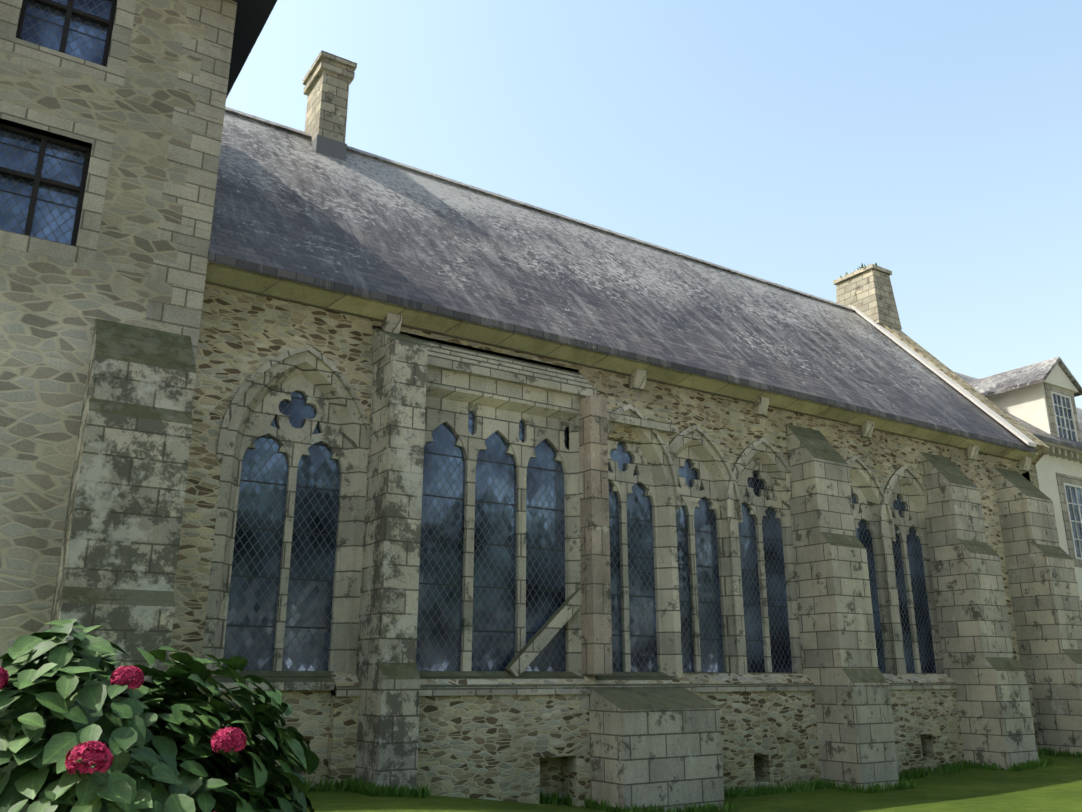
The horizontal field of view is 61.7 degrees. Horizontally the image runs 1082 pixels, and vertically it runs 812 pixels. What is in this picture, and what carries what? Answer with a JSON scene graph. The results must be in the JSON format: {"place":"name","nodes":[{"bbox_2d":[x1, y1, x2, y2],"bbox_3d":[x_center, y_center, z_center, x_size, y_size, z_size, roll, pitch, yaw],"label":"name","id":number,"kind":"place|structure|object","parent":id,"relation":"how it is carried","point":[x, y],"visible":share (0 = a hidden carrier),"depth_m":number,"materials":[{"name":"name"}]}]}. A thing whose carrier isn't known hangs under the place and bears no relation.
{"place":"outdoors","nodes":[
{"label":"outdoors","id":0,"kind":"place"},
{"bbox_2d":[608,427,640,442],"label":"stone wall","id":1,"kind":"structure","parent":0,"point":[624,434],"depth_m":14.59,"materials":[{"name":"beige stone"}]},
{"bbox_2d":[225,0,1081,408],"label":"sky","id":2,"kind":"structure","parent":0,"point":[800,145],"materials":[{"name":"blue"}]},
{"bbox_2d":[278,747,1081,811],"bbox_3d":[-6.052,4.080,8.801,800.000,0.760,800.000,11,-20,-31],"label":"ground","id":3,"kind":"structure","parent":0,"point":[1056,786],"depth_m":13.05,"materials":[{"name":"green plant"}]},
{"bbox_2d":[0,0,236,666],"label":"stone wall","id":4,"kind":"structure","parent":3,"relation":"on","point":[52,309],"depth_m":10.57,"materials":[{"name":"stone"}]},
{"bbox_2d":[0,101,114,265],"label":"window surround","id":5,"kind":"object","parent":4,"relation":"attached to","point":[83,250],"visible":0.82,"depth_m":10.75,"materials":[{"name":"beige stone"}]},
{"bbox_2d":[0,123,90,245],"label":"window frame","id":6,"kind":"object","parent":5,"relation":"in","point":[37,179],"visible":0.79,"depth_m":10.75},
{"bbox_2d":[0,130,85,244],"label":"window glass","id":7,"kind":"object","parent":6,"relation":"in","point":[54,214],"depth_m":10.73,"materials":[{"name":"blue glass"}]},
{"bbox_2d":[0,0,136,86],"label":"window surround","id":8,"kind":"object","parent":4,"relation":"attached to","point":[113,71],"visible":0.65,"depth_m":11.18,"materials":[{"name":"beige stone"}]},
{"bbox_2d":[16,0,116,66],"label":"window frame","id":9,"kind":"object","parent":8,"relation":"in","point":[69,10],"visible":0.58,"depth_m":11.36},
{"bbox_2d":[20,0,111,64],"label":"window glass","id":10,"kind":"object","parent":9,"relation":"in","point":[43,25],"depth_m":11.39,"materials":[{"name":"blue glass"}]},
{"bbox_2d":[146,0,236,365],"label":"corner quoins","id":11,"kind":"object","parent":4,"relation":"attached to","point":[169,314],"visible":0.75,"depth_m":11.63,"materials":[{"name":"beige stone"}]},
{"bbox_2d":[226,0,276,96],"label":"roof eave","id":12,"kind":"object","parent":4,"relation":"attached to","point":[251,17],"depth_m":13.06,"materials":[{"name":"black wood"}]},
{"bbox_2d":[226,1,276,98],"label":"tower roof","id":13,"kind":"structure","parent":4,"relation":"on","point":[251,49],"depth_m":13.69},
{"bbox_2d":[49,318,195,682],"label":"buttress","id":14,"kind":"structure","parent":3,"relation":"on","point":[117,569],"depth_m":9.63,"materials":[{"name":"beige stone"}]},
{"bbox_2d":[0,619,319,811],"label":"bush","id":15,"kind":"object","parent":3,"relation":"on","point":[66,695],"depth_m":3.14,"materials":[{"name":"green plant"}]},
{"bbox_2d":[355,328,427,792],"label":"buttress","id":16,"kind":"structure","parent":3,"relation":"on","point":[387,674],"depth_m":11.49,"materials":[{"name":"beige stone"}]},
{"bbox_2d":[417,675,689,806],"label":"bay plinth","id":17,"kind":"structure","parent":3,"relation":"on","point":[492,747],"depth_m":11.82,"materials":[{"name":"beige stone"}]},
{"bbox_2d":[579,395,612,674],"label":"stone pier","id":18,"kind":"structure","parent":17,"relation":"on","point":[596,628],"depth_m":13.36,"materials":[{"name":"beige stone"}]},
{"bbox_2d":[452,390,668,451],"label":"bay wall","id":19,"kind":"structure","parent":3,"relation":"on","point":[653,412],"depth_m":14.81,"materials":[{"name":"beige stone"}]},
{"bbox_2d":[371,326,595,397],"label":"stone slope","id":20,"kind":"structure","parent":19,"relation":"on","point":[469,361],"depth_m":13.48,"materials":[{"name":"beige stone"}]},
{"bbox_2d":[424,396,570,671],"bbox_3d":[-0.661,1.843,12.933,2.540,3.730,0.120,11,-20,-31],"label":"window tracery","id":21,"kind":"object","parent":19,"relation":"attached to","point":[454,415],"visible":0.77,"depth_m":13.07,"materials":[{"name":"beige stone"}]},
{"bbox_2d":[426,434,462,447],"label":"tracery cusps","id":22,"kind":"object","parent":21,"relation":"attached to","point":[458,443],"visible":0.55,"depth_m":12.91,"materials":[{"name":"beige stone"}]},
{"bbox_2d":[416,411,566,670],"bbox_3d":[-0.667,1.845,12.941,2.540,3.730,0.001,11,-20,-31],"label":"glass","id":23,"kind":"object","parent":21,"relation":"attached to","point":[439,625],"visible":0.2,"depth_m":12.82,"materials":[{"name":"blue glass"}]},
{"bbox_2d":[480,442,514,454],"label":"tracery cusps","id":24,"kind":"object","parent":21,"relation":"attached to","point":[510,451],"visible":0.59,"depth_m":13.37,"materials":[{"name":"beige stone"}]},
{"bbox_2d":[530,450,562,461],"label":"tracery cusps","id":25,"kind":"object","parent":21,"relation":"attached to","point":[557,457],"visible":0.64,"depth_m":13.81,"materials":[{"name":"beige stone"}]},
{"bbox_2d":[418,367,583,677],"bbox_3d":[-0.606,1.655,12.862,3.180,4.250,0.144,11,-20,-31],"label":"window surround","id":26,"kind":"object","parent":19,"relation":"attached to","point":[466,388],"visible":0.26,"depth_m":13.35,"materials":[{"name":"beige stone"}]},
{"bbox_2d":[420,671,584,678],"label":"sill","id":27,"kind":"structure","parent":19,"relation":"attached to","point":[506,677],"depth_m":12.30,"materials":[{"name":"beige stone"}]},
{"bbox_2d":[505,588,581,677],"bbox_3d":[0.126,3.182,12.917,1.750,0.180,0.140,-41,10,-35],"label":"brace","id":28,"kind":"object","parent":19,"relation":"attached to","point":[539,641],"visible":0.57,"depth_m":12.79,"materials":[{"name":"beige stone"}]},
{"bbox_2d":[420,680,696,695],"bbox_3d":[0.216,3.879,12.535,4.950,0.200,0.220,11,-20,-31],"label":"string course","id":29,"kind":"object","parent":19,"relation":"attached to","point":[485,689],"visible":0.43,"depth_m":12.16,"materials":[{"name":"grey stone"}]},
{"bbox_2d":[579,404,680,509],"bbox_3d":[1.422,0.749,14.375,1.990,1.630,0.060,11,-20,-31],"label":"hood mould","id":30,"kind":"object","parent":19,"relation":"attached to","point":[635,411],"depth_m":14.70,"materials":[{"name":"beige stone"}]},
{"bbox_2d":[595,677,677,679],"bbox_3d":[1.350,4.070,13.502,1.680,0.240,0.407,11,-20,-31],"label":"window sill","id":31,"kind":"structure","parent":19,"relation":"attached to","point":[634,678],"depth_m":13.43,"materials":[{"name":"grey stone"}]},
{"bbox_2d":[608,442,657,671],"bbox_3d":[1.271,2.190,14.188,1.340,3.781,0.001,11,-20,-31],"label":"window glass","id":32,"kind":"object","parent":31,"relation":"on","point":[643,637],"depth_m":14.17,"materials":[{"name":"blue glass"}]},
{"bbox_2d":[608,438,662,671],"bbox_3d":[1.277,2.188,14.180,1.340,3.781,0.120,11,-20,-31],"label":"window tracery","id":33,"kind":"object","parent":31,"relation":"on","point":[624,481],"visible":0.6,"depth_m":14.34,"materials":[{"name":"beige stone"}]},
{"bbox_2d":[611,485,650,495],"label":"tracery cusps","id":34,"kind":"object","parent":33,"relation":"attached to","point":[614,489],"visible":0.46,"depth_m":14.48,"materials":[{"name":"beige stone"}]},
{"bbox_2d":[594,410,682,678],"bbox_3d":[1.355,2.078,14.087,1.840,4.178,0.187,11,-20,-31],"label":"window surround","id":35,"kind":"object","parent":19,"relation":"attached to","point":[652,451],"depth_m":14.38,"materials":[{"name":"beige stone"}]},
{"bbox_2d":[607,411,677,435],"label":"stone lintel","id":36,"kind":"structure","parent":19,"relation":"on","point":[628,421],"depth_m":14.59,"materials":[{"name":"beige stone"}]},
{"bbox_2d":[669,425,742,522],"bbox_3d":[2.689,1.105,15.567,1.990,1.630,0.060,11,-20,-31],"label":"hood mould","id":37,"kind":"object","parent":19,"relation":"attached to","point":[680,435],"depth_m":15.88,"materials":[{"name":"beige stone"}]},
{"bbox_2d":[168,283,1029,787],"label":"chapel wall","id":38,"kind":"structure","parent":3,"relation":"on","point":[244,337],"depth_m":12.25,"materials":[{"name":"beige stone"}]},
{"bbox_2d":[206,676,334,690],"bbox_3d":[-3.203,3.343,11.072,1.760,0.240,0.404,11,-20,-31],"label":"window sill","id":39,"kind":"structure","parent":38,"relation":"attached to","point":[302,682],"depth_m":10.97,"materials":[{"name":"grey stone"}]},
{"bbox_2d":[201,351,367,676],"bbox_3d":[-3.198,1.321,11.666,1.920,4.246,0.184,11,-20,-31],"label":"window surround","id":40,"kind":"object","parent":38,"relation":"attached to","point":[321,377],"depth_m":11.73,"materials":[{"name":"beige stone"}]},
{"bbox_2d":[218,375,345,670],"bbox_3d":[-3.275,1.431,11.758,1.420,3.848,0.120,11,-20,-31],"label":"window tracery","id":41,"kind":"object","parent":40,"relation":"on","point":[296,443],"visible":0.79,"depth_m":11.88,"materials":[{"name":"beige stone"}]},
{"bbox_2d":[222,391,339,670],"bbox_3d":[-3.281,1.433,11.766,1.420,3.848,0.001,11,-20,-31],"label":"window glass","id":42,"kind":"object","parent":41,"relation":"in","point":[252,607],"depth_m":11.62,"materials":[{"name":"blue glass"}]},
{"bbox_2d":[248,441,338,459],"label":"tracery cusps","id":43,"kind":"object","parent":41,"relation":"attached to","point":[283,450],"visible":0.59,"depth_m":11.92,"materials":[{"name":"beige stone"}]},
{"bbox_2d":[216,345,370,458],"bbox_3d":[-3.132,-0.007,11.956,2.070,1.698,0.060,11,-20,-31],"label":"hood mould","id":44,"kind":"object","parent":38,"relation":"attached to","point":[256,374],"depth_m":11.98,"materials":[{"name":"beige stone"}]},
{"bbox_2d":[205,261,1037,462],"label":"eaves","id":45,"kind":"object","parent":38,"relation":"on","point":[235,278],"depth_m":14.31,"materials":[{"name":"beige stone"}]},
{"bbox_2d":[208,112,1035,452],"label":"roof","id":46,"kind":"structure","parent":38,"relation":"on","point":[294,206],"depth_m":16.65,"materials":[{"name":"stone"}]},
{"bbox_2d":[311,134,346,160],"bbox_3d":[-4.221,-4.721,17.517,0.590,0.470,0.960,11,-20,-31],"label":"chimney flashing","id":47,"kind":"object","parent":46,"relation":"on","point":[329,147],"visible":0.29,"depth_m":17.14,"materials":[{"name":"grey metal"}]},
{"bbox_2d":[302,50,356,142],"bbox_3d":[-4.221,-5.512,17.753,0.726,2.420,1.096,11,-20,-31],"label":"chimney","id":48,"kind":"object","parent":46,"relation":"on","point":[328,79],"visible":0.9,"depth_m":17.54,"materials":[{"name":"stone"}]},
{"bbox_2d":[225,106,856,312],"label":"ridge","id":49,"kind":"structure","parent":46,"relation":"on","point":[373,156],"depth_m":20.07,"materials":[{"name":"stone"}]},
{"bbox_2d":[851,305,1036,446],"bbox_3d":[10.210,-0.962,23.546,0.340,5.070,4.420,11,-20,-31],"label":"verge fillet","id":50,"kind":"object","parent":46,"relation":"attached to","point":[978,403],"visible":0.86,"depth_m":22.95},
{"bbox_2d":[382,312,1030,472],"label":"corbels","id":51,"kind":"object","parent":38,"relation":"attached to","point":[391,322],"visible":0.79,"depth_m":16.68,"materials":[{"name":"beige stone"}]},
{"bbox_2d":[670,430,747,674],"bbox_3d":[2.623,2.433,15.278,1.840,4.178,0.184,11,-20,-31],"label":"window surround","id":52,"kind":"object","parent":38,"relation":"attached to","point":[699,445],"depth_m":15.72,"materials":[{"name":"beige stone"}]},
{"bbox_2d":[726,437,791,520],"bbox_3d":[4.067,1.359,16.420,1.990,1.630,0.060,11,-20,-31],"label":"hood mould","id":53,"kind":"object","parent":38,"relation":"attached to","point":[746,451],"depth_m":16.19,"materials":[{"name":"beige stone"}]},
{"bbox_2d":[728,443,802,674],"bbox_3d":[3.999,2.688,16.132,1.840,4.178,0.187,11,-20,-31],"label":"window surround","id":54,"kind":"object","parent":38,"relation":"attached to","point":[765,457],"depth_m":16.22,"materials":[{"name":"beige stone"}]},
{"bbox_2d":[846,455,895,541],"bbox_3d":[6.229,1.761,17.769,1.990,1.630,0.060,11,-20,-31],"label":"hood mould","id":55,"kind":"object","parent":38,"relation":"attached to","point":[867,470],"depth_m":18.11,"materials":[{"name":"beige stone"}]},
{"bbox_2d":[849,460,906,674],"bbox_3d":[6.163,3.089,17.480,1.840,4.178,0.184,11,-20,-31],"label":"window surround","id":56,"kind":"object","parent":38,"relation":"attached to","point":[861,478],"depth_m":17.94,"materials":[{"name":"beige stone"}]},
{"bbox_2d":[880,465,926,539],"bbox_3d":[7.556,2.006,18.591,1.990,1.630,0.060,11,-20,-31],"label":"hood mould","id":57,"kind":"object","parent":38,"relation":"attached to","point":[897,472],"depth_m":18.33,"materials":[{"name":"beige stone"}]},
{"bbox_2d":[880,470,943,674],"bbox_3d":[7.489,3.335,18.303,1.840,4.178,0.187,11,-20,-31],"label":"window surround","id":58,"kind":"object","parent":38,"relation":"attached to","point":[906,482],"depth_m":18.32,"materials":[{"name":"beige stone"}]},
{"bbox_3d":[2.618,4.422,14.693,1.680,0.240,0.404,11,-20,-31],"label":"window sill","id":59,"kind":"object","parent":38,"relation":"attached to","visible":0},
{"bbox_2d":[676,459,723,671],"bbox_3d":[2.540,2.545,15.377,1.340,3.781,0.001,11,-20,-31],"label":"window glass","id":60,"kind":"object","parent":59,"relation":"on","point":[710,619],"depth_m":15.34,"materials":[{"name":"blue glass"}]},
{"bbox_2d":[673,447,728,671],"bbox_3d":[2.546,2.542,15.369,1.340,3.781,0.120,11,-20,-31],"label":"window tracery","id":61,"kind":"object","parent":59,"relation":"on","point":[692,496],"visible":0.62,"depth_m":15.55,"materials":[{"name":"beige stone"}]},
{"bbox_2d":[681,500,714,509],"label":"tracery cusps","id":62,"kind":"object","parent":61,"relation":"attached to","point":[711,507],"visible":0.29,"depth_m":15.68,"materials":[{"name":"beige stone"}]},
{"bbox_3d":[3.994,4.680,15.547,1.680,0.240,0.407,11,-20,-31],"label":"window sill","id":63,"kind":"object","parent":38,"relation":"attached to","visible":0},
{"bbox_2d":[738,471,791,671],"bbox_3d":[3.916,2.800,16.233,1.340,3.781,0.001,11,-20,-31],"label":"window glass","id":64,"kind":"object","parent":63,"relation":"on","point":[780,646],"depth_m":16.14,"materials":[{"name":"blue glass"}]},
{"bbox_2d":[737,459,796,671],"bbox_3d":[3.921,2.797,16.225,1.340,3.781,0.120,11,-20,-31],"label":"window tracery","id":65,"kind":"object","parent":63,"relation":"on","point":[760,504],"visible":0.67,"depth_m":16.38,"materials":[{"name":"beige stone"}]},
{"bbox_2d":[749,509,780,517],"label":"tracery cusps","id":66,"kind":"object","parent":65,"relation":"attached to","point":[751,512],"visible":0.29,"depth_m":16.52,"materials":[{"name":"beige stone"}]},
{"bbox_3d":[6.157,5.079,16.895,1.680,0.240,0.404,11,-20,-31],"label":"window sill","id":67,"kind":"object","parent":38,"relation":"attached to","visible":0},
{"bbox_2d":[851,494,885,672],"bbox_3d":[6.080,3.201,17.579,1.340,3.781,0.001,11,-20,-31],"label":"window glass","id":68,"kind":"object","parent":67,"relation":"on","point":[863,536],"depth_m":17.77,"materials":[{"name":"blue glass"}]},
{"bbox_2d":[850,477,889,672],"bbox_3d":[6.085,3.199,17.571,1.340,3.781,0.120,11,-20,-31],"label":"window tracery","id":69,"kind":"object","parent":67,"relation":"on","point":[861,505],"visible":0.15,"depth_m":17.96,"materials":[{"name":"beige stone"}]},
{"bbox_3d":[7.483,5.327,17.718,1.680,0.240,0.407,11,-20,-31],"label":"window sill","id":70,"kind":"object","parent":38,"relation":"attached to","visible":0},
{"bbox_2d":[892,495,935,672],"bbox_3d":[7.405,3.447,18.404,1.340,3.781,0.001,11,-20,-31],"label":"window glass","id":71,"kind":"object","parent":70,"relation":"on","point":[922,616],"depth_m":18.35,"materials":[{"name":"blue glass"}]},
{"bbox_2d":[888,484,940,672],"bbox_3d":[7.411,3.445,18.396,1.340,3.781,0.120,11,-20,-31],"label":"window tracery","id":72,"kind":"object","parent":70,"relation":"on","point":[906,521],"visible":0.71,"depth_m":18.55,"materials":[{"name":"beige stone"}]},
{"bbox_2d":[895,528,920,535],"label":"tracery cusps","id":73,"kind":"object","parent":72,"relation":"attached to","point":[898,532],"visible":0.29,"depth_m":18.70,"materials":[{"name":"beige stone"}]},
{"bbox_2d":[589,688,723,811],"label":"buttress","id":74,"kind":"structure","parent":3,"relation":"on","point":[658,746],"depth_m":12.33,"materials":[{"name":"grey stone"}]},
{"bbox_2d":[326,673,1039,803],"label":"plinth","id":75,"kind":"structure","parent":3,"relation":"on","point":[776,731],"depth_m":14.96,"materials":[{"name":"beige stone"}]},
{"bbox_2d":[331,682,1032,695],"bbox_3d":[4.319,4.762,15.498,16.400,0.200,0.200,11,-20,-31],"label":"string course","id":76,"kind":"object","parent":75,"relation":"attached to","point":[348,691],"visible":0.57,"depth_m":15.04,"materials":[{"name":"grey stone"}]},
{"bbox_2d":[785,424,898,790],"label":"buttress","id":77,"kind":"structure","parent":3,"relation":"on","point":[854,719],"depth_m":15.74,"materials":[{"name":"beige stone"}]},
{"bbox_2d":[880,323,1049,489],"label":"gable","id":78,"kind":"structure","parent":3,"relation":"on","point":[1041,448],"depth_m":22.90,"materials":[{"name":"beige stone"}]},
{"bbox_2d":[833,264,901,329],"bbox_3d":[9.426,-2.947,26.356,1.000,1.820,1.500,11,-20,-31],"label":"chimney","id":79,"kind":"object","parent":78,"relation":"on","point":[867,290],"visible":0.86,"depth_m":25.92,"materials":[{"name":"stone"}]},
{"bbox_2d":[840,261,876,277],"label":"plants","id":80,"kind":"object","parent":79,"relation":"on","point":[860,267],"visible":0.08,"depth_m":26.27,"materials":[{"name":"green plant"}]},
{"bbox_2d":[919,452,1038,769],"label":"buttress","id":81,"kind":"structure","parent":3,"relation":"on","point":[984,670],"depth_m":17.87,"materials":[{"name":"beige stone"}]},
{"bbox_2d":[992,467,1081,756],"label":"buttress","id":82,"kind":"structure","parent":3,"relation":"on","point":[1045,600],"depth_m":19.35,"materials":[{"name":"beige stone"}]},
{"bbox_2d":[1036,454,1081,600],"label":"wall","id":83,"kind":"structure","parent":3,"relation":"on","point":[1048,467],"depth_m":23.60,"materials":[{"name":"paint"}]},
{"bbox_2d":[954,372,1081,449],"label":"house roof","id":84,"kind":"structure","parent":83,"relation":"on","point":[1040,434],"depth_m":24.19,"materials":[{"name":"grey stone"}]},
{"bbox_2d":[986,364,1081,439],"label":"dormer","id":85,"kind":"object","parent":83,"relation":"on","point":[1027,404],"visible":0.29,"depth_m":24.91,"materials":[{"name":"paint"}]},
{"bbox_2d":[967,357,1081,396],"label":"dormer roof","id":86,"kind":"structure","parent":85,"relation":"on","point":[1028,375],"depth_m":25.38,"materials":[{"name":"grey stone"}]},
{"bbox_2d":[1041,440,1081,462],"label":"cornice","id":87,"kind":"structure","parent":83,"relation":"attached to","point":[1064,452],"depth_m":23.95,"materials":[{"name":"beige stone"}]},
{"bbox_2d":[1043,383,1081,442],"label":"window frame","id":88,"kind":"object","parent":83,"relation":"attached to","point":[1048,388],"visible":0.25,"depth_m":24.74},
{"bbox_2d":[1050,391,1077,441],"bbox_3d":[14.284,0.318,24.761,1.000,1.350,0.050,11,-20,-31],"label":"frame","id":89,"kind":"object","parent":88,"relation":"in","point":[1070,408],"visible":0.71,"depth_m":24.79,"materials":[{"name":"white wood"}]},
{"bbox_2d":[1053,394,1075,440],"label":"window panes","id":90,"kind":"object","parent":89,"relation":"in","point":[1066,420],"visible":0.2,"depth_m":24.80,"materials":[{"name":"glass"}]},
{"bbox_2d":[1056,472,1081,567],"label":"window frame","id":91,"kind":"object","parent":83,"relation":"attached to","point":[1065,478],"visible":0.75,"depth_m":23.67,"materials":[{"name":"grey stone"}]},
{"bbox_2d":[1063,483,1081,559],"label":"frame","id":92,"kind":"object","parent":91,"relation":"in","point":[1072,503],"visible":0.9,"depth_m":23.85,"materials":[{"name":"white wood"}]},
{"bbox_2d":[1065,485,1081,557],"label":"window panes","id":93,"kind":"object","parent":92,"relation":"in","point":[1076,515],"depth_m":23.91,"materials":[{"name":"blue glass"}]}
]}

